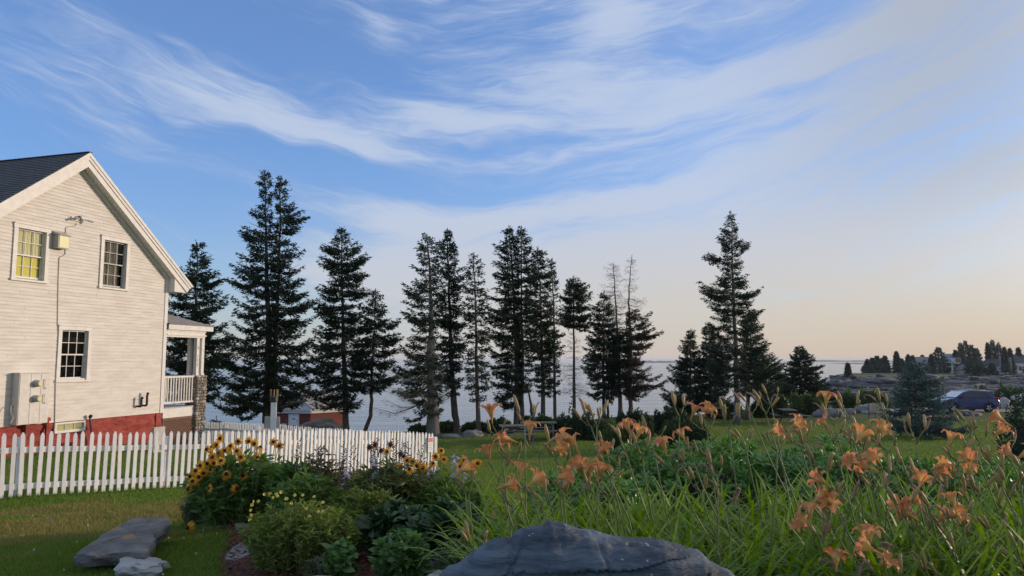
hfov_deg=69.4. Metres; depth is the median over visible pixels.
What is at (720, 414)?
picnic table
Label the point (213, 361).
spruce tree
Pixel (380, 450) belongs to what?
maroon daisy
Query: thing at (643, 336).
spruce tree
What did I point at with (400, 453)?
dry seed stalk
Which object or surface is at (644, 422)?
daylily
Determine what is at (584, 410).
daylily
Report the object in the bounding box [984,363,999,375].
spruce tree
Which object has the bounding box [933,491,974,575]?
daylily
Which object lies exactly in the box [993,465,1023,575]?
daylily
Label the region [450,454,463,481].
hosta flower stalk
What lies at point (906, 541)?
daylily clump
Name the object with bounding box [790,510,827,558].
daylily
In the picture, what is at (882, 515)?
daylily clump
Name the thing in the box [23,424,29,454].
red pipe
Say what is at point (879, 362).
spruce tree
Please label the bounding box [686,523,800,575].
daylily clump
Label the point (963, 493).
daylily
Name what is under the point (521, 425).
picnic table
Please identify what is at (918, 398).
bush
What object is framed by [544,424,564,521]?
daylily
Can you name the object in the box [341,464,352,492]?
hosta flower stalk
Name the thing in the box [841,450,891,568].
daylily
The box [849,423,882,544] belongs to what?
daylily
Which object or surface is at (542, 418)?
bush
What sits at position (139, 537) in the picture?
stone bench
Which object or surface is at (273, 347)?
spruce tree
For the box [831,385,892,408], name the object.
bush
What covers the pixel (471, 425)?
bush
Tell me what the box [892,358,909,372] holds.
spruce tree
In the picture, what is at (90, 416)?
fill pipe
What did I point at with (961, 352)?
spruce tree
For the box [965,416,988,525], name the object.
daylily
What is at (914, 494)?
daylily
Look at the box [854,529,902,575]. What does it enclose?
daylily
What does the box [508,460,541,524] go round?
daylily
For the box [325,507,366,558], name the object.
evening primrose
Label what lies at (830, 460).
daylily
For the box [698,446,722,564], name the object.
daylily
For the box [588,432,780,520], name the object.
whorled shrub
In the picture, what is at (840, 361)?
island
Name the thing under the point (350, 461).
dry seed stalk
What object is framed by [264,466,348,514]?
leafy perennial
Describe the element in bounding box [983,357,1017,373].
house
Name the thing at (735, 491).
daylily
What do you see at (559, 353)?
spruce tree
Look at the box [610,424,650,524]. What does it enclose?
daylily
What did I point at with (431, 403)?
spruce tree
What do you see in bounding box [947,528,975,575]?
daylily
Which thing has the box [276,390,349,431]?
brick house
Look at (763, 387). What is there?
daylily
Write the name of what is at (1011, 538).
daylily
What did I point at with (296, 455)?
dry seed stalk
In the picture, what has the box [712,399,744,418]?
bush
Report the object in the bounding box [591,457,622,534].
daylily
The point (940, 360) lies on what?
spruce tree
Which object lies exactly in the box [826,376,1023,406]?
rocky shore
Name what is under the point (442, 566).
herb
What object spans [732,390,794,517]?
daylily
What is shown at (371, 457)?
dry seed stalk
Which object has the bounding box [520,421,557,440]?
picnic table
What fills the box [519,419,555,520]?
daylily
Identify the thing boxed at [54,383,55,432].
conduit
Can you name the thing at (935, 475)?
daylily
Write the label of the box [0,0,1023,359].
sky
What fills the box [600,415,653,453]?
bush
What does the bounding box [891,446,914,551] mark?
daylily
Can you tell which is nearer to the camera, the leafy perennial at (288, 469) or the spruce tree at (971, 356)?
the leafy perennial at (288, 469)
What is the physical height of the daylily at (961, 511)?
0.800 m
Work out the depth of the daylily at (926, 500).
3.90 m
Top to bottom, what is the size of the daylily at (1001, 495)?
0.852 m
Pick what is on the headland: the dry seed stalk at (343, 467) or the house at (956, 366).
the house at (956, 366)
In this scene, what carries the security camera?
attached to the white house at (98, 351)
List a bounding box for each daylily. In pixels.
[387,403,1023,575]
[452,454,477,549]
[460,520,488,550]
[475,442,514,531]
[493,429,529,526]
[495,473,523,530]
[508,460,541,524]
[513,394,540,521]
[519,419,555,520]
[523,467,548,520]
[543,438,570,523]
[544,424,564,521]
[554,465,590,527]
[555,427,600,531]
[566,454,616,535]
[573,399,632,536]
[578,398,607,530]
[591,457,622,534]
[593,440,626,535]
[598,430,625,536]
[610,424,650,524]
[616,418,655,537]
[642,415,671,541]
[651,435,722,566]
[671,390,687,535]
[672,426,724,531]
[678,466,724,562]
[686,400,718,536]
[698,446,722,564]
[712,478,740,575]
[719,398,742,573]
[727,425,766,552]
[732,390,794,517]
[745,389,803,537]
[758,384,795,549]
[761,418,792,557]
[784,413,831,561]
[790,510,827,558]
[791,429,835,535]
[797,501,830,575]
[805,443,833,543]
[807,467,873,575]
[813,391,861,523]
[813,485,858,566]
[815,414,859,550]
[819,546,865,575]
[837,390,877,549]
[837,480,858,548]
[841,416,896,558]
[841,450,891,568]
[844,425,869,523]
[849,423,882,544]
[851,524,894,569]
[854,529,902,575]
[862,447,890,575]
[864,387,926,537]
[865,419,928,558]
[886,487,924,558]
[887,486,935,568]
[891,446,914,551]
[895,501,933,565]
[903,412,931,539]
[908,461,943,563]
[910,467,944,574]
[910,548,937,575]
[920,490,956,564]
[929,455,961,550]
[931,501,970,565]
[933,463,968,573]
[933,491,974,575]
[941,429,974,549]
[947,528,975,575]
[953,408,1003,532]
[956,447,994,548]
[960,473,979,560]
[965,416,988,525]
[974,513,1007,575]
[979,444,1021,523]
[987,406,1023,490]
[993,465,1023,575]
[993,481,1017,551]
[994,440,1023,557]
[998,529,1023,575]
[1015,443,1023,472]
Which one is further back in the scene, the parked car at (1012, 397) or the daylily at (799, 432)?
the parked car at (1012, 397)
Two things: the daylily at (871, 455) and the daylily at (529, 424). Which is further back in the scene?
the daylily at (529, 424)
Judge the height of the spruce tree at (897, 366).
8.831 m
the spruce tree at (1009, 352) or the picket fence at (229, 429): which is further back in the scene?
the spruce tree at (1009, 352)
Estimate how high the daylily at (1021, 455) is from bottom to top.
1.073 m
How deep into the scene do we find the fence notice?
19.45 m
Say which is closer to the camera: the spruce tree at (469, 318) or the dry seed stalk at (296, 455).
the dry seed stalk at (296, 455)
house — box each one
[0,151,213,456]
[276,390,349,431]
[913,354,952,370]
[935,357,971,373]
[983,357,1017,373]
[1013,355,1023,373]
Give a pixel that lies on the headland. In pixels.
(874, 374)
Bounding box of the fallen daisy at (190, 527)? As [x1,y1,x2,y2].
[186,520,234,531]
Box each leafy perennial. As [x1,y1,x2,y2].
[263,459,330,505]
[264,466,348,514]
[328,481,398,546]
[408,473,479,510]
[427,481,489,516]
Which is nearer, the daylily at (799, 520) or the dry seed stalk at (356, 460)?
the daylily at (799, 520)
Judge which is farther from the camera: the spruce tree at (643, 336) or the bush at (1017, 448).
the spruce tree at (643, 336)
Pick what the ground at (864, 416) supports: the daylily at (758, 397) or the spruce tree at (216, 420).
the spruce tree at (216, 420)
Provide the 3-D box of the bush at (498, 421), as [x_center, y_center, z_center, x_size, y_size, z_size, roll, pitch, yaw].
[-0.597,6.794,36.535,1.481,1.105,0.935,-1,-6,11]
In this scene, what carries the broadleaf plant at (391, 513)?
on the mulch
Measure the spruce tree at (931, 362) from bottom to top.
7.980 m
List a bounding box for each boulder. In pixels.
[297,417,342,435]
[438,433,461,438]
[439,520,734,575]
[462,429,483,436]
[812,408,845,416]
[843,408,855,414]
[855,404,887,412]
[960,412,982,415]
[998,397,1009,408]
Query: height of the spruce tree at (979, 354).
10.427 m
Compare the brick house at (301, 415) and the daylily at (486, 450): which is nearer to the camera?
the daylily at (486, 450)
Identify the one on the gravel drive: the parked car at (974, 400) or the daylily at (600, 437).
the parked car at (974, 400)
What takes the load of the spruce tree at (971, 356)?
on the headland
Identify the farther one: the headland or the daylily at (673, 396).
the headland
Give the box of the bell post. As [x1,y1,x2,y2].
[264,389,279,453]
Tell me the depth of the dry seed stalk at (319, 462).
7.22 m
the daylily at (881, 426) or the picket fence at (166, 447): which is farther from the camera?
the picket fence at (166, 447)
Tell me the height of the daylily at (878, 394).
1.373 m
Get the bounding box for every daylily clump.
[480,514,517,537]
[625,499,732,545]
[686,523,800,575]
[757,543,909,575]
[784,530,901,556]
[852,523,972,547]
[861,502,945,538]
[868,488,889,537]
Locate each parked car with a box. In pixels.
[926,389,1000,411]
[1010,394,1022,403]
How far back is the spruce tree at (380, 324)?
37.42 m
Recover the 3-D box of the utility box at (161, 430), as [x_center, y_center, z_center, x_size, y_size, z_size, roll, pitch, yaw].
[-10.456,4.485,21.838,0.100,0.750,0.440,-2,-6,17]
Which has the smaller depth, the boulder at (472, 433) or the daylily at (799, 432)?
the daylily at (799, 432)
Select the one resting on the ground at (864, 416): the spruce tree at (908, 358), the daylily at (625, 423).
the daylily at (625, 423)
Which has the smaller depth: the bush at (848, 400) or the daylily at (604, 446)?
the daylily at (604, 446)
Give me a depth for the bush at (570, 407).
47.63 m
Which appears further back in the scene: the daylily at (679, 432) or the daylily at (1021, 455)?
the daylily at (679, 432)
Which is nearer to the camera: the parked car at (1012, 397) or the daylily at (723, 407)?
the daylily at (723, 407)
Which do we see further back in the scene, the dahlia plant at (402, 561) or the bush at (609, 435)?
the bush at (609, 435)
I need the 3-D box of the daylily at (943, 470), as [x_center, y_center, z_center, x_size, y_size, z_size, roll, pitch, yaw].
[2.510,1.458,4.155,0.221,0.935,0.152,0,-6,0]
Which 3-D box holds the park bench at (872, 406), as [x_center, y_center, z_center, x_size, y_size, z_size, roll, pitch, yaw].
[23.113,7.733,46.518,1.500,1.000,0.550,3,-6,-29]
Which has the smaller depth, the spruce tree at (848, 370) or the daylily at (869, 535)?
the daylily at (869, 535)
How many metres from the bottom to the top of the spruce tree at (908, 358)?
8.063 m
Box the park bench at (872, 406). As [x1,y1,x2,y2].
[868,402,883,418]
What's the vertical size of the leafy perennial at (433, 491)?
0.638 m
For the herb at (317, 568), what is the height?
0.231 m
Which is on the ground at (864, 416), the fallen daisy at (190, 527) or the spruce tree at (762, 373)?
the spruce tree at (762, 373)
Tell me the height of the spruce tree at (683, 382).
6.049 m
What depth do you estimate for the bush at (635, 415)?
34.26 m
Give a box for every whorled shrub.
[521,468,661,534]
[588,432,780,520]
[746,432,947,518]
[899,454,1023,513]
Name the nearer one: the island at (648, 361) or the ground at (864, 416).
the ground at (864, 416)
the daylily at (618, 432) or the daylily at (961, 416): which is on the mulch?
the daylily at (961, 416)
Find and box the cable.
[57,223,76,324]
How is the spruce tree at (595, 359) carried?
on the ground at (864, 416)
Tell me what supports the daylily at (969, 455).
on the ground at (864, 416)
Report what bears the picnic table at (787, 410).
on the ground at (864, 416)
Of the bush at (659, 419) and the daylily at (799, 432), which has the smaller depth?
the daylily at (799, 432)
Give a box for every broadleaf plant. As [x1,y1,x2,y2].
[354,494,426,557]
[405,494,482,563]
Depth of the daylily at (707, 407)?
4.53 m
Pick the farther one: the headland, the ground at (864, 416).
the headland
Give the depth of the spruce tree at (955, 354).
272.57 m
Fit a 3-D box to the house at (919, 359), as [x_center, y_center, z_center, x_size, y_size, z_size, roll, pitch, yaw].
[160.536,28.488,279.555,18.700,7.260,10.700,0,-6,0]
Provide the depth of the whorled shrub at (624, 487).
6.52 m
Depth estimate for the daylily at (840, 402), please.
4.52 m
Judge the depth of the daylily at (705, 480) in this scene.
4.12 m
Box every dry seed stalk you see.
[293,438,301,470]
[294,454,303,475]
[314,446,324,477]
[317,447,328,484]
[334,441,346,488]
[339,450,346,485]
[347,444,355,478]
[353,447,359,475]
[367,447,374,474]
[373,438,378,462]
[396,443,404,467]
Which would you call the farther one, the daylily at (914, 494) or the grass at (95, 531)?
the grass at (95, 531)
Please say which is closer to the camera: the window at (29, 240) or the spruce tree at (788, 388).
the window at (29, 240)
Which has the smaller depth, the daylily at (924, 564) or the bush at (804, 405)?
the daylily at (924, 564)
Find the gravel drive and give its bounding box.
[830,405,1023,411]
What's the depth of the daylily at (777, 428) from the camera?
4.13 m
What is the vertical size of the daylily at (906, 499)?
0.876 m
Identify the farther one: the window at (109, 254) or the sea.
the sea
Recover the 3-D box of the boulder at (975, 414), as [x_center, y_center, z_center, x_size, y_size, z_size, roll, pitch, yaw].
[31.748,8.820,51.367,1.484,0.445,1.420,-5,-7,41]
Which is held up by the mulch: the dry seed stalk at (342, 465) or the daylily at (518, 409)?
the dry seed stalk at (342, 465)
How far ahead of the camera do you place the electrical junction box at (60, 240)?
20.90 m
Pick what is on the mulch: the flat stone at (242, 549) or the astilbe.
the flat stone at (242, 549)
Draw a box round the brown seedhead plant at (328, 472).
[290,445,356,502]
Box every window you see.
[9,221,51,283]
[53,420,85,433]
[55,324,93,382]
[98,234,131,290]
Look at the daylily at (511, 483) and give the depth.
4.02 m
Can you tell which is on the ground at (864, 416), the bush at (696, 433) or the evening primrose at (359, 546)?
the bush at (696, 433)
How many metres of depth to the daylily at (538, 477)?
3.88 m
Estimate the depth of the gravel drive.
59.69 m
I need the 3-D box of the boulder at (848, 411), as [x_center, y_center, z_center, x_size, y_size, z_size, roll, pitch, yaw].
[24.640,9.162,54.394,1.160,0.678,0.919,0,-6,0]
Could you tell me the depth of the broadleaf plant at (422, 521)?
5.83 m
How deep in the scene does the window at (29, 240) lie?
20.33 m
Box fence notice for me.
[428,437,432,451]
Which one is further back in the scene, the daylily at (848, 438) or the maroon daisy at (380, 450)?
the maroon daisy at (380, 450)
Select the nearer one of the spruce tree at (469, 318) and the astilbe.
the astilbe
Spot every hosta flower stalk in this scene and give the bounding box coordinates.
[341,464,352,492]
[369,458,378,483]
[429,467,439,487]
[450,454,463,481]
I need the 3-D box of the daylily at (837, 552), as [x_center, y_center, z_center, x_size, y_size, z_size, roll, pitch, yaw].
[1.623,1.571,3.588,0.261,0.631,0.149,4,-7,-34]
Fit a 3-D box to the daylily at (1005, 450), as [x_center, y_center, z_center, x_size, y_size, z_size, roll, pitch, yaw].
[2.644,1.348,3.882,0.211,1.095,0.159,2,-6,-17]
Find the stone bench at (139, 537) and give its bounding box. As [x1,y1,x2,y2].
[74,517,170,566]
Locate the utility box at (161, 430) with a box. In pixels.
[151,426,164,452]
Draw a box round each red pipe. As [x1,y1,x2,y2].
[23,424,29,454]
[44,417,50,452]
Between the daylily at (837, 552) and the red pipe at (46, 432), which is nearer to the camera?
the daylily at (837, 552)
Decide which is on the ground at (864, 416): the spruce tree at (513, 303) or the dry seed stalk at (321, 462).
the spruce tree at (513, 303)
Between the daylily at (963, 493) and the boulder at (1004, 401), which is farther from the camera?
the boulder at (1004, 401)
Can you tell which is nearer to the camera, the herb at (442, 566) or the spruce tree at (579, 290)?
the herb at (442, 566)
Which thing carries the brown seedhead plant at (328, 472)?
on the ground at (864, 416)
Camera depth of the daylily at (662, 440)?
3.98 m
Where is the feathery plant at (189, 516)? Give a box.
[176,494,206,525]
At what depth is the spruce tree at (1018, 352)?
272.59 m
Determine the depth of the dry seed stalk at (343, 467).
7.37 m
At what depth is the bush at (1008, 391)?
73.14 m
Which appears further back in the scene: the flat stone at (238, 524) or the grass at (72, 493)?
the grass at (72, 493)
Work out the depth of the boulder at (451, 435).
34.64 m
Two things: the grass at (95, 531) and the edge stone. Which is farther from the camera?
the grass at (95, 531)
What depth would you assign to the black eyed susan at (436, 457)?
7.07 m
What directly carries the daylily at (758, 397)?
on the mulch
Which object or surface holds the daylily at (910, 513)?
on the ground at (864, 416)
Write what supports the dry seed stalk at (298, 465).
on the mulch
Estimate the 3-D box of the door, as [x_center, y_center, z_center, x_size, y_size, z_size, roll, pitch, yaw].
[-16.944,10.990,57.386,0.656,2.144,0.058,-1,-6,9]
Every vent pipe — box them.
[136,397,143,406]
[142,392,149,406]
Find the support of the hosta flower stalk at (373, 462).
on the mulch
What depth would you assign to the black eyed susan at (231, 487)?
7.45 m
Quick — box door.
[290,416,297,431]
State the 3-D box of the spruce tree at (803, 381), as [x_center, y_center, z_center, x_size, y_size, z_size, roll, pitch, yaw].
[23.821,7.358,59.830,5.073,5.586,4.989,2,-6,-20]
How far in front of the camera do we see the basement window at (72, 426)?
21.28 m
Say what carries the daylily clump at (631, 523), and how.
on the mulch
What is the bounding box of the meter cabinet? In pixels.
[10,372,51,424]
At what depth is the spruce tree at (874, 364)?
265.53 m
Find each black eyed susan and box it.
[174,433,284,527]
[384,447,481,489]
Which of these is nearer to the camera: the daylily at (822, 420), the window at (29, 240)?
the daylily at (822, 420)
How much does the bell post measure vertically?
2.183 m
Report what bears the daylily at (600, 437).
on the mulch
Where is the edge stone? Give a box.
[428,570,441,575]
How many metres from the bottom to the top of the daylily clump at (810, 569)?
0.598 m
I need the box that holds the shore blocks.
[825,373,1023,396]
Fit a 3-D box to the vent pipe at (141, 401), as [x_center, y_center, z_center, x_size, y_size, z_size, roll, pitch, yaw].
[-11.884,3.640,23.650,0.230,0.350,0.106,-2,-6,17]
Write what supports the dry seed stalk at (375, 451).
on the mulch
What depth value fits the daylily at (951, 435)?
4.10 m
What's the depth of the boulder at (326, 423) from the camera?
38.47 m
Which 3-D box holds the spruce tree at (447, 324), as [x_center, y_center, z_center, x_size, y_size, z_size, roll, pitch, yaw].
[-3.058,2.199,37.956,2.175,10.953,2.095,0,-6,0]
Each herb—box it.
[302,553,328,575]
[425,540,471,572]
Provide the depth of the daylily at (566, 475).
3.77 m
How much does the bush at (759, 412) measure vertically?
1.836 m
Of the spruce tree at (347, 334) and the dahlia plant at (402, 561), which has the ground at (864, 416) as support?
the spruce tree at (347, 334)
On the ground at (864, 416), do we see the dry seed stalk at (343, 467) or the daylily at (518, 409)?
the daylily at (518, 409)
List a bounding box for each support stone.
[113,556,166,575]
[162,562,171,569]
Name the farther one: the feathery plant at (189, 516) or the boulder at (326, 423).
the boulder at (326, 423)
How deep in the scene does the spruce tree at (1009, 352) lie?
266.01 m
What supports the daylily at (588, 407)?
on the ground at (864, 416)
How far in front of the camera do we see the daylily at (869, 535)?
3.50 m
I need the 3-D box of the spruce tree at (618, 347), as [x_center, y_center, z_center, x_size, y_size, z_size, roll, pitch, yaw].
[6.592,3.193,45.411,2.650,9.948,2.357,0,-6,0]
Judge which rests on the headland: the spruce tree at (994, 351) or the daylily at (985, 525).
the spruce tree at (994, 351)
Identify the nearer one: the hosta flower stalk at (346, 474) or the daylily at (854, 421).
the daylily at (854, 421)
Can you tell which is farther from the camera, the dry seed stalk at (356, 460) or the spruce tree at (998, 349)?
the spruce tree at (998, 349)
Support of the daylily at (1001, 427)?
on the ground at (864, 416)
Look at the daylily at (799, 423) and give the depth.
4.24 m
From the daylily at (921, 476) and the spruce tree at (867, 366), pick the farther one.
the spruce tree at (867, 366)
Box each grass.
[0,453,434,575]
[0,471,418,500]
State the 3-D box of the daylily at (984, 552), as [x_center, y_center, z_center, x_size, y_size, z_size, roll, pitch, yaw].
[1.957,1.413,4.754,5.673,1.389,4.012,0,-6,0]
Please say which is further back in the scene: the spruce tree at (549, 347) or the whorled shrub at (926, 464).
the spruce tree at (549, 347)
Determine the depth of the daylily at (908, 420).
4.25 m
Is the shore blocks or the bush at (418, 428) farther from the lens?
the shore blocks
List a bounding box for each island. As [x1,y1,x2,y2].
[643,360,681,362]
[785,360,892,361]
[831,363,892,363]
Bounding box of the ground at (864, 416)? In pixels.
[0,409,1023,575]
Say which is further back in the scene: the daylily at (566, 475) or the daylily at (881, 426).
the daylily at (881, 426)
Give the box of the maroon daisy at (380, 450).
[366,441,406,465]
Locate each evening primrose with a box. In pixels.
[235,490,361,574]
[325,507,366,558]
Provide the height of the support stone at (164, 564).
0.066 m
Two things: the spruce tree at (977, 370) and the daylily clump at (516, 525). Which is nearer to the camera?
the daylily clump at (516, 525)
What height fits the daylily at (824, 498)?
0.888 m
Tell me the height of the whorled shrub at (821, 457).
0.960 m
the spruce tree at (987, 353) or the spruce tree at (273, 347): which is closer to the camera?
the spruce tree at (273, 347)
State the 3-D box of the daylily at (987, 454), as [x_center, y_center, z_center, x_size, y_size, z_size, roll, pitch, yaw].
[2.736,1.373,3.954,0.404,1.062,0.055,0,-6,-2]
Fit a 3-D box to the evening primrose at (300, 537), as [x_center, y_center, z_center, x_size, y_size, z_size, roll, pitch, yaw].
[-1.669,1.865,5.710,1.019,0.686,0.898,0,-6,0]
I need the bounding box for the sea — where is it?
[164,360,892,432]
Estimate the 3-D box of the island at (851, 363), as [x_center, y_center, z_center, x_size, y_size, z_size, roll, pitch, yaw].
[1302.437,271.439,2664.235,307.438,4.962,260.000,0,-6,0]
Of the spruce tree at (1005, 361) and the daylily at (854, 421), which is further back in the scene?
the spruce tree at (1005, 361)
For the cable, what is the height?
3.003 m
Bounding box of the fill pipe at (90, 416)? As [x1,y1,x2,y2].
[88,414,93,445]
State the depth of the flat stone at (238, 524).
7.17 m
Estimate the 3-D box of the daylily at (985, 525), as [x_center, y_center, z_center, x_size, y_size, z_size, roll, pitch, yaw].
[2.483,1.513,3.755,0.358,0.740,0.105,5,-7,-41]
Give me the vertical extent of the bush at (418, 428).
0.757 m
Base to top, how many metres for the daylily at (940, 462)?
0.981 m
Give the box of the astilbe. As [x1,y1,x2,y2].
[339,455,430,510]
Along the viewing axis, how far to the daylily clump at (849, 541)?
4.23 m
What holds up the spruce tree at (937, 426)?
on the ground at (864, 416)
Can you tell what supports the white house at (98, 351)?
on the ground at (864, 416)
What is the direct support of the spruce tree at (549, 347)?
on the ground at (864, 416)
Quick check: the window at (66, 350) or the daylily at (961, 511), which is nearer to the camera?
the daylily at (961, 511)
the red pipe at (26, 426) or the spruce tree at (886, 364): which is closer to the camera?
the red pipe at (26, 426)
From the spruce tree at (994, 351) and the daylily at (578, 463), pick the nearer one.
the daylily at (578, 463)
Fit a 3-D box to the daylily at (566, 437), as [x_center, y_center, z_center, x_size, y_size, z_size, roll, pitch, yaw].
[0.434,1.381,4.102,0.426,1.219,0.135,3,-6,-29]
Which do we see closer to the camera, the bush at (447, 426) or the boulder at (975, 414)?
the bush at (447, 426)
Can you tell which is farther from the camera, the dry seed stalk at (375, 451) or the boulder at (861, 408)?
the boulder at (861, 408)
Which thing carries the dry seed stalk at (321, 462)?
on the mulch
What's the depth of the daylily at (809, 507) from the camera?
3.63 m
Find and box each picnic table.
[498,424,537,445]
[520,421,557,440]
[706,407,733,420]
[769,408,808,422]
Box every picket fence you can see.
[0,428,432,497]
[204,422,436,469]
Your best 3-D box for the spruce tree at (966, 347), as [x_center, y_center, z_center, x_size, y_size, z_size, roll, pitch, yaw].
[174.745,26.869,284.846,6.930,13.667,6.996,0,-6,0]
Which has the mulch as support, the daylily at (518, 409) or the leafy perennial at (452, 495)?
the leafy perennial at (452, 495)
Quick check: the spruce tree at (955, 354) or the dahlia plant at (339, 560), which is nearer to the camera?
the dahlia plant at (339, 560)
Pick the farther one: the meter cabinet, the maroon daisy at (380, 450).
the meter cabinet
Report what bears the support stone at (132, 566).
on the ground at (864, 416)
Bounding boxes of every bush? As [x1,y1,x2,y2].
[407,422,425,433]
[439,420,461,432]
[461,420,486,432]
[486,415,513,434]
[524,412,556,429]
[549,409,608,440]
[563,395,572,421]
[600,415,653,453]
[615,407,654,436]
[653,405,687,432]
[655,415,710,447]
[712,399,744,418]
[750,394,791,417]
[788,391,830,414]
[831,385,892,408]
[893,389,948,407]
[973,382,1023,404]
[992,378,1023,460]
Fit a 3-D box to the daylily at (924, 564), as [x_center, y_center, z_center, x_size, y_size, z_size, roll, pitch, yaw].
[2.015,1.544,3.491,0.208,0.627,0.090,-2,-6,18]
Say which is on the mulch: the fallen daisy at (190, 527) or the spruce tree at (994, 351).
the fallen daisy at (190, 527)
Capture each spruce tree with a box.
[165,239,241,403]
[209,170,330,437]
[209,415,222,427]
[302,227,376,435]
[349,288,404,431]
[373,232,456,437]
[434,228,470,434]
[457,253,496,430]
[480,225,540,430]
[523,246,560,415]
[544,258,565,421]
[557,277,598,414]
[579,291,624,418]
[599,262,641,417]
[621,258,670,414]
[660,329,718,414]
[689,323,732,416]
[698,211,786,422]
[737,308,787,419]
[767,362,794,397]
[782,345,841,406]
[843,362,852,377]
[860,358,874,372]
[869,357,879,372]
[873,360,977,439]
[874,355,884,372]
[881,355,891,372]
[891,351,903,372]
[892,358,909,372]
[905,354,914,372]
[927,354,937,373]
[932,347,951,373]
[951,350,958,356]
[957,342,966,363]
[961,344,983,373]
[962,340,968,359]
[971,347,986,373]
[971,364,982,376]
[983,342,992,361]
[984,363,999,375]
[990,339,998,358]
[995,343,1001,358]
[999,346,1011,374]
[1007,348,1015,374]
[1015,347,1021,356]
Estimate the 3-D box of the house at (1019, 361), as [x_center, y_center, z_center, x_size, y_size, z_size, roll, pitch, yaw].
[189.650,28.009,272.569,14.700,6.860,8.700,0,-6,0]
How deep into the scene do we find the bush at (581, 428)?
32.79 m
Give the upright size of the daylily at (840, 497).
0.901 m
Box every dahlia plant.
[320,536,363,575]
[367,528,432,575]
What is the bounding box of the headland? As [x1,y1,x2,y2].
[838,373,1014,376]
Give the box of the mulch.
[207,507,521,575]
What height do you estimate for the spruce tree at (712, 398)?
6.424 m
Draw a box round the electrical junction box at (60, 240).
[52,231,71,249]
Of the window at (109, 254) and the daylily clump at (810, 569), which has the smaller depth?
the daylily clump at (810, 569)
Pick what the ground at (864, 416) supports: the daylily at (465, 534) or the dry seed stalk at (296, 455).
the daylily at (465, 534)
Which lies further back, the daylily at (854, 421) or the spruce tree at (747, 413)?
the spruce tree at (747, 413)
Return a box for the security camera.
[71,216,93,222]
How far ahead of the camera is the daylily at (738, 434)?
4.53 m
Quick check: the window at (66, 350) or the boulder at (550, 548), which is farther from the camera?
the window at (66, 350)
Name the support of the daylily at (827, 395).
on the ground at (864, 416)
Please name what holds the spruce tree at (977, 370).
on the rocky shore
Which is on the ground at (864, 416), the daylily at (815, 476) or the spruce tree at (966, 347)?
the daylily at (815, 476)
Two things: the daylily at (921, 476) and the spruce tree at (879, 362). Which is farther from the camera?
the spruce tree at (879, 362)
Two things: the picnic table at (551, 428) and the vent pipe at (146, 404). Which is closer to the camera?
the vent pipe at (146, 404)
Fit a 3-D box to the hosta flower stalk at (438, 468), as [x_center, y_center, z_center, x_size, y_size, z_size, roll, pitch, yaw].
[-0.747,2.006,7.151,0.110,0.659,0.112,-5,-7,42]
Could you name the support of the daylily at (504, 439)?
on the ground at (864, 416)
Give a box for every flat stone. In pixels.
[225,543,251,560]
[235,522,249,531]
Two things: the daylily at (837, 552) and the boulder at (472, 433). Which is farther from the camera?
the boulder at (472, 433)
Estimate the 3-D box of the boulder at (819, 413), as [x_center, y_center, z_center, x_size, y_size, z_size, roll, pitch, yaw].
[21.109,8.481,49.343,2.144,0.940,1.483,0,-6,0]
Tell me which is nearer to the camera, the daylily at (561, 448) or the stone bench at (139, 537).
the daylily at (561, 448)
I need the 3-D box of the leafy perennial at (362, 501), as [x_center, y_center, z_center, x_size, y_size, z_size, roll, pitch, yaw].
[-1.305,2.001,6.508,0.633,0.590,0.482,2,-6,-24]

